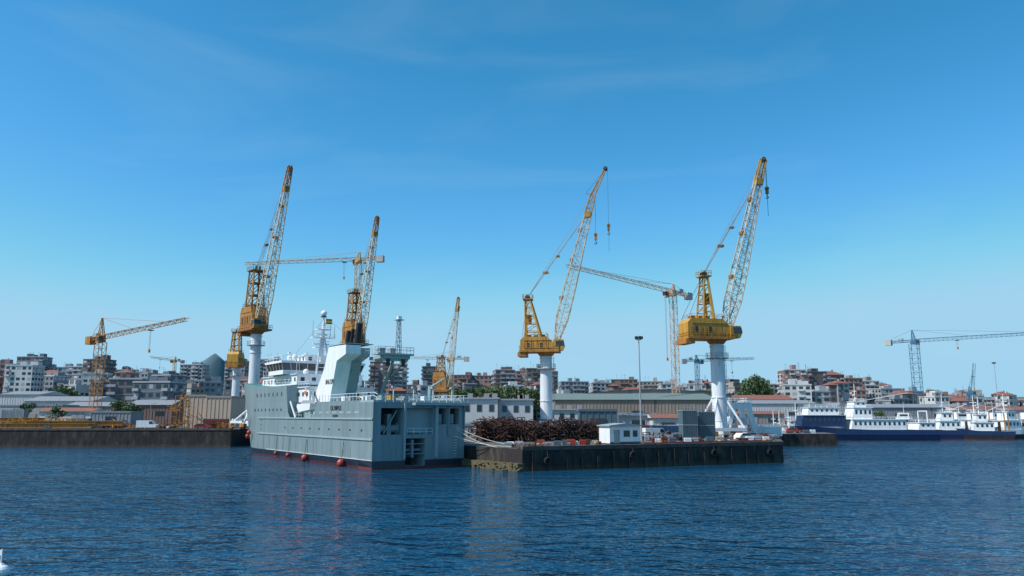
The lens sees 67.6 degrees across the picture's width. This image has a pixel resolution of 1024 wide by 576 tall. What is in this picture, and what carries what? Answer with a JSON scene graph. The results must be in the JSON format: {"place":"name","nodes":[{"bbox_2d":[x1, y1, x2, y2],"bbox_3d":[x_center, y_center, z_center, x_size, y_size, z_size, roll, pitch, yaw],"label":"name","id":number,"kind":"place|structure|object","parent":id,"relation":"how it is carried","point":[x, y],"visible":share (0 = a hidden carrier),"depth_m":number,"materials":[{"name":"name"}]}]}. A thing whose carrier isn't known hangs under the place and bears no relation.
{"place":"outdoors","nodes":[
{"label":"outdoors","id":0,"kind":"place"},
{"bbox_2d":[0,405,79,417],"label":"warehouse","id":1,"kind":"structure","parent":0,"point":[34,413],"depth_m":258.81,"materials":[{"name":"brown metal"}]},
{"bbox_2d":[90,411,143,425],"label":"warehouse","id":2,"kind":"structure","parent":0,"point":[131,417],"depth_m":236.73,"materials":[{"name":"grey metal"}]},
{"bbox_2d":[0,426,250,446],"bbox_3d":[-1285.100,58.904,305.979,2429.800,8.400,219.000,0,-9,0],"label":"quay ground","id":3,"kind":"structure","parent":0,"point":[125,438],"depth_m":198.32,"materials":[{"name":"concrete"}]},
{"bbox_2d":[1,410,28,417],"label":"shipping container","id":4,"kind":"object","parent":3,"relation":"on","point":[13,413],"visible":0.45,"depth_m":223.81,"materials":[{"name":"metal"}]},
{"bbox_2d":[0,391,68,404],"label":"warehouse","id":5,"kind":"structure","parent":3,"relation":"on","point":[15,398],"depth_m":326.89,"materials":[{"name":"metal"}]},
{"bbox_2d":[1,414,88,423],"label":"yellow steel trestles","id":6,"kind":"object","parent":3,"relation":"on","point":[15,421],"visible":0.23,"depth_m":214.38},
{"bbox_2d":[0,424,96,427],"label":"yellow steel girder","id":7,"kind":"object","parent":3,"relation":"on","point":[42,425],"visible":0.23,"depth_m":204.24,"materials":[{"name":"metal"}]},
{"bbox_2d":[24,396,115,404],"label":"warehouse","id":8,"kind":"structure","parent":3,"relation":"on","point":[54,400],"depth_m":299.65,"materials":[{"name":"grey metal"}]},
{"bbox_2d":[38,408,104,420],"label":"warehouse","id":9,"kind":"structure","parent":3,"relation":"on","point":[79,413],"depth_m":241.76,"materials":[{"name":"metal"}]},
{"bbox_2d":[25,421,123,427],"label":"yellow steel girder","id":10,"kind":"object","parent":3,"relation":"on","point":[114,423],"visible":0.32,"depth_m":208.31,"materials":[{"name":"metal"}]},
{"bbox_2d":[68,402,124,410],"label":"warehouse","id":11,"kind":"structure","parent":3,"relation":"on","point":[105,405],"depth_m":284.11,"materials":[{"name":"metal"}]},
{"bbox_2d":[0,428,231,429],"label":"kerb coping","id":12,"kind":"object","parent":3,"relation":"on","point":[115,428],"visible":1,"depth_m":198.58,"materials":[{"name":"concrete"}]},
{"bbox_2d":[106,368,148,403],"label":"apartment building","id":13,"kind":"structure","parent":3,"relation":"on","point":[121,387],"depth_m":327.35,"materials":[{"name":"white concrete"}]},
{"bbox_2d":[85,317,188,407],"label":"tower crane","id":14,"kind":"object","parent":3,"relation":"on","point":[94,338],"visible":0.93,"depth_m":248.08,"materials":[{"name":"orange paint"}]},
{"bbox_2d":[131,376,187,401],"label":"apartment building","id":15,"kind":"structure","parent":3,"relation":"on","point":[159,388],"depth_m":322.59,"materials":[{"name":"white concrete"}]},
{"bbox_2d":[168,392,194,427],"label":"yellow steel scaffold","id":16,"kind":"object","parent":3,"relation":"on","point":[176,410],"visible":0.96,"depth_m":214.64,"materials":[{"name":"metal"}]},
{"bbox_2d":[183,395,219,427],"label":"corrugated hall","id":17,"kind":"structure","parent":3,"relation":"on","point":[197,404],"depth_m":219.21,"materials":[{"name":"metal"}]},
{"bbox_2d":[205,396,245,427],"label":"corrugated hall","id":18,"kind":"structure","parent":3,"relation":"on","point":[230,408],"depth_m":216.64,"materials":[{"name":"metal"}]},
{"bbox_2d":[225,329,247,395],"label":"shipyard luffing crane","id":19,"kind":"object","parent":3,"relation":"on","point":[236,360],"visible":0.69,"depth_m":296.66,"materials":[{"name":"white paint"}]},
{"bbox_2d":[228,165,292,428],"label":"shipyard luffing crane","id":20,"kind":"object","parent":3,"relation":"on","point":[254,321],"visible":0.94,"depth_m":206.83,"materials":[{"name":"white paint"}]},
{"bbox_2d":[132,400,183,424],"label":"warehouse","id":21,"kind":"structure","parent":0,"point":[160,413],"depth_m":276.65,"materials":[{"name":"metal"}]},
{"bbox_2d":[202,354,224,395],"bbox_3d":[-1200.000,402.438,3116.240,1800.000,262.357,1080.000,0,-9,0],"label":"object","id":22,"kind":"structure","parent":0,"point":[216,362],"depth_m":3012.89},
{"bbox_2d":[460,393,499,422],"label":"white office building","id":23,"kind":"structure","parent":0,"point":[486,406],"depth_m":173.83,"materials":[{"name":"paint"}]},
{"bbox_2d":[0,439,1023,575],"bbox_3d":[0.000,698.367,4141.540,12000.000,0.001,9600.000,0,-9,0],"label":"water","id":24,"kind":"structure","parent":0,"point":[899,508],"depth_m":61.88,"materials":[{"name":"blue liquid"}]},
{"bbox_2d":[244,310,468,469],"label":"offshore support ship","id":25,"kind":"object","parent":24,"relation":"on","point":[320,407],"visible":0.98,"depth_m":131.72,"materials":[{"name":"grey paint"}]},
{"bbox_2d":[532,447,776,470],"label":"pier fender piles","id":26,"kind":"object","parent":24,"relation":"in","point":[676,458],"visible":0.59,"depth_m":120.93,"materials":[{"name":"rubber"}]},
{"bbox_2d":[784,385,941,439],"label":"blue and white survey ship","id":27,"kind":"object","parent":24,"relation":"on","point":[856,421],"visible":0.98,"depth_m":248.44,"materials":[{"name":"paint"}]},
{"bbox_2d":[936,397,976,439],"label":"blue trawler","id":28,"kind":"object","parent":24,"relation":"on","point":[946,424],"visible":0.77,"depth_m":257.09,"materials":[{"name":"paint"}]},
{"bbox_2d":[944,395,997,429],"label":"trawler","id":29,"kind":"object","parent":24,"relation":"on","point":[968,417],"visible":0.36,"depth_m":267.06,"materials":[{"name":"metal"}]},
{"bbox_2d":[956,397,1015,439],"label":"white trawler","id":30,"kind":"object","parent":24,"relation":"on","point":[981,428],"visible":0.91,"depth_m":253.76,"materials":[{"name":"metal"}]},
{"bbox_2d":[979,394,1023,438],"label":"white trawler","id":31,"kind":"object","parent":24,"relation":"on","point":[1014,424],"visible":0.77,"depth_m":262.58,"materials":[{"name":"metal"}]},
{"bbox_2d":[0,0,1023,396],"label":"sky","id":32,"kind":"structure","parent":0,"point":[147,147],"materials":[{"name":"blue"}]},
{"bbox_2d":[619,413,659,424],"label":"warehouse","id":33,"kind":"structure","parent":0,"point":[631,418],"depth_m":187.29,"materials":[{"name":"white metal"}]},
{"bbox_2d":[464,427,838,470],"bbox_3d":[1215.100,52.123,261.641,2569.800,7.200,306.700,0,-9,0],"label":"quay ground","id":34,"kind":"structure","parent":0,"point":[499,452],"depth_m":121.18,"materials":[{"name":"concrete"}]},
{"bbox_2d":[245,252,384,317],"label":"tower crane","id":35,"kind":"object","parent":34,"relation":"on","point":[357,260],"visible":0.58,"depth_m":306.34,"materials":[{"name":"metal"}]},
{"bbox_2d":[340,216,379,386],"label":"shipyard luffing crane","id":36,"kind":"object","parent":34,"relation":"on","point":[349,324],"visible":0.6,"depth_m":248.79,"materials":[{"name":"white paint"}]},
{"bbox_2d":[432,297,459,397],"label":"shipyard luffing crane","id":37,"kind":"object","parent":34,"relation":"on","point":[442,387],"visible":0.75,"depth_m":397.64,"materials":[{"name":"white paint"}]},
{"bbox_2d":[461,458,523,471],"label":"stone ledge","id":38,"kind":"object","parent":34,"relation":"on","point":[497,465],"visible":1,"depth_m":114.89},
{"bbox_2d":[467,413,544,441],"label":"rusty steel frame stack","id":39,"kind":"object","parent":34,"relation":"on","point":[523,430],"visible":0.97,"depth_m":141.00,"materials":[{"name":"metal"}]},
{"bbox_2d":[498,395,534,421],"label":"white office building","id":40,"kind":"structure","parent":34,"relation":"on","point":[521,406],"depth_m":179.73,"materials":[{"name":"paint"}]},
{"bbox_2d":[518,166,609,424],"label":"shipyard luffing crane","id":41,"kind":"object","parent":34,"relation":"on","point":[543,347],"visible":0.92,"depth_m":184.46,"materials":[{"name":"white paint"}]},
{"bbox_2d":[553,405,581,424],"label":"white office building","id":42,"kind":"structure","parent":34,"relation":"on","point":[568,412],"depth_m":197.31,"materials":[{"name":"concrete"}]},
{"bbox_2d":[536,416,600,440],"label":"rusty steel frame stack","id":43,"kind":"object","parent":34,"relation":"on","point":[585,429],"visible":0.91,"depth_m":144.94,"materials":[{"name":"metal"}]},
{"bbox_2d":[576,409,617,425],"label":"blue store","id":44,"kind":"structure","parent":34,"relation":"on","point":[606,416],"depth_m":157.79,"materials":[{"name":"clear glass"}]},
{"bbox_2d":[597,423,642,443],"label":"site cabin","id":45,"kind":"object","parent":34,"relation":"on","point":[610,433],"visible":0.93,"depth_m":129.75,"materials":[{"name":"metal"}]},
{"bbox_2d":[565,264,692,393],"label":"tower crane","id":46,"kind":"object","parent":34,"relation":"on","point":[671,292],"visible":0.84,"depth_m":279.94,"materials":[{"name":"metal"}]},
{"bbox_2d":[552,394,711,413],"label":"warehouse","id":47,"kind":"structure","parent":34,"relation":"on","point":[654,403],"depth_m":247.27,"materials":[{"name":"beige metal"}]},
{"bbox_2d":[635,336,643,442],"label":"floodlight mast","id":48,"kind":"object","parent":34,"relation":"on","point":[638,339],"visible":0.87,"depth_m":138.75,"materials":[{"name":"metal"}]},
{"bbox_2d":[520,435,782,450],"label":"kerb coping","id":49,"kind":"object","parent":34,"relation":"on","point":[620,446],"visible":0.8,"depth_m":120.23,"materials":[{"name":"concrete"}]},
{"bbox_2d":[642,431,682,440],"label":"scrap steel heap","id":50,"kind":"object","parent":34,"relation":"on","point":[649,435],"visible":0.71,"depth_m":147.37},
{"bbox_2d":[649,425,678,437],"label":"shipping container","id":51,"kind":"object","parent":34,"relation":"on","point":[672,428],"visible":0.49,"depth_m":164.12,"materials":[{"name":"metal"}]},
{"bbox_2d":[677,405,697,439],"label":"blue storage tank","id":52,"kind":"object","parent":34,"relation":"on","point":[688,422],"visible":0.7,"depth_m":147.81,"materials":[{"name":"metal"}]},
{"bbox_2d":[693,406,715,439],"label":"blue storage tank","id":53,"kind":"object","parent":34,"relation":"on","point":[706,423],"visible":0.75,"depth_m":149.68,"materials":[{"name":"metal"}]},
{"bbox_2d":[642,440,772,443],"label":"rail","id":54,"kind":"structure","parent":34,"relation":"on","point":[704,442],"depth_m":126.35,"materials":[{"name":"metal"}]},
{"bbox_2d":[680,355,754,390],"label":"tower crane","id":55,"kind":"object","parent":34,"relation":"on","point":[695,360],"visible":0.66,"depth_m":417.84,"materials":[{"name":"blue paint"}]},
{"bbox_2d":[676,157,768,437],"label":"shipyard luffing crane","id":56,"kind":"object","parent":34,"relation":"on","point":[715,333],"visible":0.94,"depth_m":164.17,"materials":[{"name":"white paint"}]},
{"bbox_2d":[718,398,757,437],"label":"white gantry frame","id":57,"kind":"object","parent":34,"relation":"on","point":[740,406],"visible":0.6,"depth_m":168.27,"materials":[{"name":"paint"}]},
{"bbox_2d":[727,411,784,425],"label":"warehouse","id":58,"kind":"structure","parent":34,"relation":"on","point":[760,417],"depth_m":258.27,"materials":[{"name":"metal"}]},
{"bbox_2d":[756,425,781,435],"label":"shipping container","id":59,"kind":"object","parent":34,"relation":"on","point":[775,429],"visible":0.59,"depth_m":173.96,"materials":[{"name":"metal"}]},
{"bbox_2d":[866,404,959,421],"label":"warehouse","id":60,"kind":"structure","parent":34,"relation":"on","point":[896,409],"depth_m":325.88,"materials":[{"name":"metal"}]},
{"bbox_2d":[884,330,1023,407],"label":"tower crane","id":61,"kind":"object","parent":34,"relation":"on","point":[890,342],"visible":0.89,"depth_m":347.48,"materials":[{"name":"blue paint"}]},
{"bbox_2d":[941,406,1023,418],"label":"warehouse","id":62,"kind":"structure","parent":34,"relation":"on","point":[1018,409],"depth_m":320.14,"materials":[{"name":"metal"}]},
{"bbox_2d":[583,389,731,410],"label":"warehouse","id":63,"kind":"structure","parent":0,"point":[655,391],"depth_m":327.08,"materials":[{"name":"grey metal"}]},
{"bbox_2d":[647,414,677,424],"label":"warehouse","id":64,"kind":"structure","parent":0,"point":[663,419],"depth_m":182.36,"materials":[{"name":"metal"}]},
{"bbox_2d":[732,395,794,401],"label":"warehouse","id":65,"kind":"structure","parent":0,"point":[766,397],"depth_m":360.70,"materials":[{"name":"metal"}]},
{"bbox_2d":[737,400,817,419],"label":"warehouse","id":66,"kind":"structure","parent":0,"point":[769,405],"depth_m":326.09,"materials":[{"name":"grey metal"}]},
{"bbox_2d":[817,402,850,414],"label":"warehouse","id":67,"kind":"structure","parent":0,"point":[841,405],"depth_m":336.08,"materials":[{"name":"metal"}]},
{"bbox_3d":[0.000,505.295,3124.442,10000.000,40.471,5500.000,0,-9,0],"label":"terrain","id":68,"kind":"structure","parent":0,"visible":0},
{"bbox_2d":[0,358,19,393],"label":"apartment building","id":69,"kind":"structure","parent":68,"relation":"on","point":[3,362],"depth_m":479.26,"materials":[{"name":"white concrete"}]},
{"bbox_2d":[2,361,45,392],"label":"apartment building","id":70,"kind":"structure","parent":68,"relation":"on","point":[26,376],"depth_m":467.97,"materials":[{"name":"white concrete"}]},
{"bbox_2d":[16,352,52,370],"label":"apartment building","id":71,"kind":"structure","parent":68,"relation":"on","point":[45,360],"depth_m":639.39,"materials":[{"name":"white concrete"}]},
{"bbox_2d":[42,372,69,390],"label":"apartment building","id":72,"kind":"structure","parent":68,"relation":"on","point":[53,380],"depth_m":506.39,"materials":[{"name":"white concrete"}]},
{"bbox_2d":[49,384,81,395],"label":"distant tree mass","id":73,"kind":"object","parent":68,"relation":"on","point":[66,390],"visible":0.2,"depth_m":421.68,"materials":[{"name":"green plant"}]},
{"bbox_2d":[59,378,89,395],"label":"apartment building","id":74,"kind":"structure","parent":68,"relation":"on","point":[81,388],"depth_m":451.29,"materials":[{"name":"white concrete"}]},
{"bbox_2d":[66,364,82,379],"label":"apartment building","id":75,"kind":"structure","parent":68,"relation":"on","point":[76,369],"depth_m":617.27,"materials":[{"name":"white concrete"}]},
{"bbox_2d":[82,369,112,394],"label":"apartment building","id":76,"kind":"structure","parent":68,"relation":"on","point":[86,378],"depth_m":491.12,"materials":[{"name":"white concrete"}]},
{"bbox_2d":[82,355,116,377],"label":"apartment building","id":77,"kind":"structure","parent":68,"relation":"on","point":[110,365],"depth_m":559.34,"materials":[{"name":"grey concrete"}]},
{"bbox_2d":[90,377,110,395],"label":"apartment building","id":78,"kind":"structure","parent":68,"relation":"on","point":[106,382],"depth_m":438.83,"materials":[{"name":"grey concrete"}]},
{"bbox_2d":[151,367,186,381],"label":"apartment building","id":79,"kind":"structure","parent":68,"relation":"on","point":[178,378],"depth_m":482.03,"materials":[{"name":"grey concrete"}]},
{"bbox_2d":[179,360,209,379],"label":"apartment building","id":80,"kind":"structure","parent":68,"relation":"on","point":[196,370],"depth_m":637.35,"materials":[{"name":"white concrete"}]},
{"bbox_2d":[185,379,204,394],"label":"apartment building","id":81,"kind":"structure","parent":68,"relation":"on","point":[193,389],"depth_m":441.76,"materials":[{"name":"white concrete"}]},
{"bbox_2d":[199,376,222,395],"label":"apartment building","id":82,"kind":"structure","parent":68,"relation":"on","point":[212,386],"depth_m":466.28,"materials":[{"name":"grey concrete"}]},
{"bbox_2d":[223,360,248,395],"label":"apartment building","id":83,"kind":"structure","parent":68,"relation":"on","point":[244,371],"depth_m":597.50,"materials":[{"name":"white concrete"}]},
{"bbox_2d":[368,361,390,397],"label":"apartment building","id":84,"kind":"structure","parent":68,"relation":"on","point":[378,370],"depth_m":556.99,"materials":[{"name":"grey concrete"}]},
{"bbox_2d":[390,361,408,395],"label":"apartment building","id":85,"kind":"structure","parent":68,"relation":"on","point":[399,377],"depth_m":566.98,"materials":[{"name":"white concrete"}]},
{"bbox_2d":[415,380,430,397],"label":"apartment building","id":86,"kind":"structure","parent":68,"relation":"on","point":[423,387],"depth_m":437.57,"materials":[{"name":"white concrete"}]},
{"bbox_2d":[421,363,435,384],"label":"apartment building","id":87,"kind":"structure","parent":68,"relation":"on","point":[430,369],"depth_m":616.89,"materials":[{"name":"grey concrete"}]},
{"bbox_2d":[451,372,473,390],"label":"apartment building","id":88,"kind":"structure","parent":68,"relation":"on","point":[459,380],"depth_m":635.98,"materials":[{"name":"brick"}]},
{"bbox_2d":[473,372,492,387],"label":"apartment building","id":89,"kind":"structure","parent":68,"relation":"on","point":[482,380],"depth_m":646.09,"materials":[{"name":"pink concrete"}]},
{"bbox_2d":[427,384,558,408],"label":"distant tree mass","id":90,"kind":"object","parent":68,"relation":"on","point":[508,392],"visible":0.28,"depth_m":424.87,"materials":[{"name":"green plant"}]},
{"bbox_2d":[491,365,514,386],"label":"apartment building","id":91,"kind":"structure","parent":68,"relation":"on","point":[504,375],"depth_m":596.76,"materials":[{"name":"concrete"}]},
{"bbox_2d":[515,366,525,388],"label":"apartment building","id":92,"kind":"structure","parent":68,"relation":"on","point":[520,378],"depth_m":636.39,"materials":[{"name":"pink concrete"}]},
{"bbox_2d":[525,364,539,385],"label":"apartment building","id":93,"kind":"structure","parent":68,"relation":"on","point":[532,374],"depth_m":557.14,"materials":[{"name":"grey concrete"}]},
{"bbox_2d":[558,378,588,393],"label":"apartment building","id":94,"kind":"structure","parent":68,"relation":"on","point":[577,386],"depth_m":615.43,"materials":[{"name":"white concrete"}]},
{"bbox_2d":[589,379,609,392],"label":"apartment building","id":95,"kind":"structure","parent":68,"relation":"on","point":[596,385],"depth_m":635.25,"materials":[{"name":"white concrete"}]},
{"bbox_2d":[610,375,638,389],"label":"apartment building","id":96,"kind":"structure","parent":68,"relation":"on","point":[626,383],"depth_m":595.74,"materials":[{"name":"concrete"}]},
{"bbox_2d":[637,377,662,388],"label":"apartment building","id":97,"kind":"structure","parent":68,"relation":"on","point":[650,384],"depth_m":635.25,"materials":[{"name":"white concrete"}]},
{"bbox_2d":[735,373,774,394],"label":"distant tree mass","id":98,"kind":"object","parent":68,"relation":"on","point":[755,385],"visible":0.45,"depth_m":430.67,"materials":[{"name":"green plant"}]},
{"bbox_2d":[776,364,805,392],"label":"apartment building","id":99,"kind":"structure","parent":68,"relation":"on","point":[791,372],"depth_m":517.70,"materials":[{"name":"beige concrete"}]},
{"bbox_2d":[778,379,811,400],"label":"apartment building","id":100,"kind":"structure","parent":68,"relation":"on","point":[795,389],"depth_m":436.66,"materials":[{"name":"paint"}]},
{"bbox_2d":[805,365,827,389],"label":"apartment building","id":101,"kind":"structure","parent":68,"relation":"on","point":[815,375],"depth_m":536.99,"materials":[{"name":"grey concrete"}]},
{"bbox_2d":[812,382,831,403],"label":"apartment building","id":102,"kind":"structure","parent":68,"relation":"on","point":[821,394],"depth_m":445.82,"materials":[{"name":"paint"}]},
{"bbox_2d":[823,380,843,402],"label":"apartment building","id":103,"kind":"structure","parent":68,"relation":"on","point":[831,387],"depth_m":461.00,"materials":[{"name":"paint"}]},
{"bbox_2d":[825,379,849,402],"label":"apartment building","id":104,"kind":"structure","parent":68,"relation":"on","point":[838,382],"depth_m":461.87,"materials":[{"name":"paint"}]},
{"bbox_2d":[840,371,862,389],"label":"apartment building","id":105,"kind":"structure","parent":68,"relation":"on","point":[850,380],"depth_m":556.42,"materials":[{"name":"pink concrete"}]},
{"bbox_2d":[849,383,867,403],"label":"apartment building","id":106,"kind":"structure","parent":68,"relation":"on","point":[860,392],"depth_m":517.92,"materials":[{"name":"paint"}]},
{"bbox_2d":[858,374,879,389],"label":"apartment building","id":107,"kind":"structure","parent":68,"relation":"on","point":[869,383],"depth_m":576.04,"materials":[{"name":"white concrete"}]},
{"bbox_2d":[865,382,904,403],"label":"apartment building","id":108,"kind":"structure","parent":68,"relation":"on","point":[880,391],"depth_m":559.94,"materials":[{"name":"paint"}]},
{"bbox_2d":[886,389,917,403],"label":"apartment building","id":109,"kind":"structure","parent":68,"relation":"on","point":[909,395],"depth_m":498.11,"materials":[{"name":"orange tile"}]},
{"bbox_2d":[918,391,949,403],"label":"apartment building","id":110,"kind":"structure","parent":68,"relation":"on","point":[932,397],"depth_m":460.73,"materials":[{"name":"paint"}]},
{"bbox_2d":[994,391,1017,405],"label":"apartment building","id":111,"kind":"structure","parent":68,"relation":"on","point":[1012,399],"depth_m":488.99,"materials":[{"name":"paint"}]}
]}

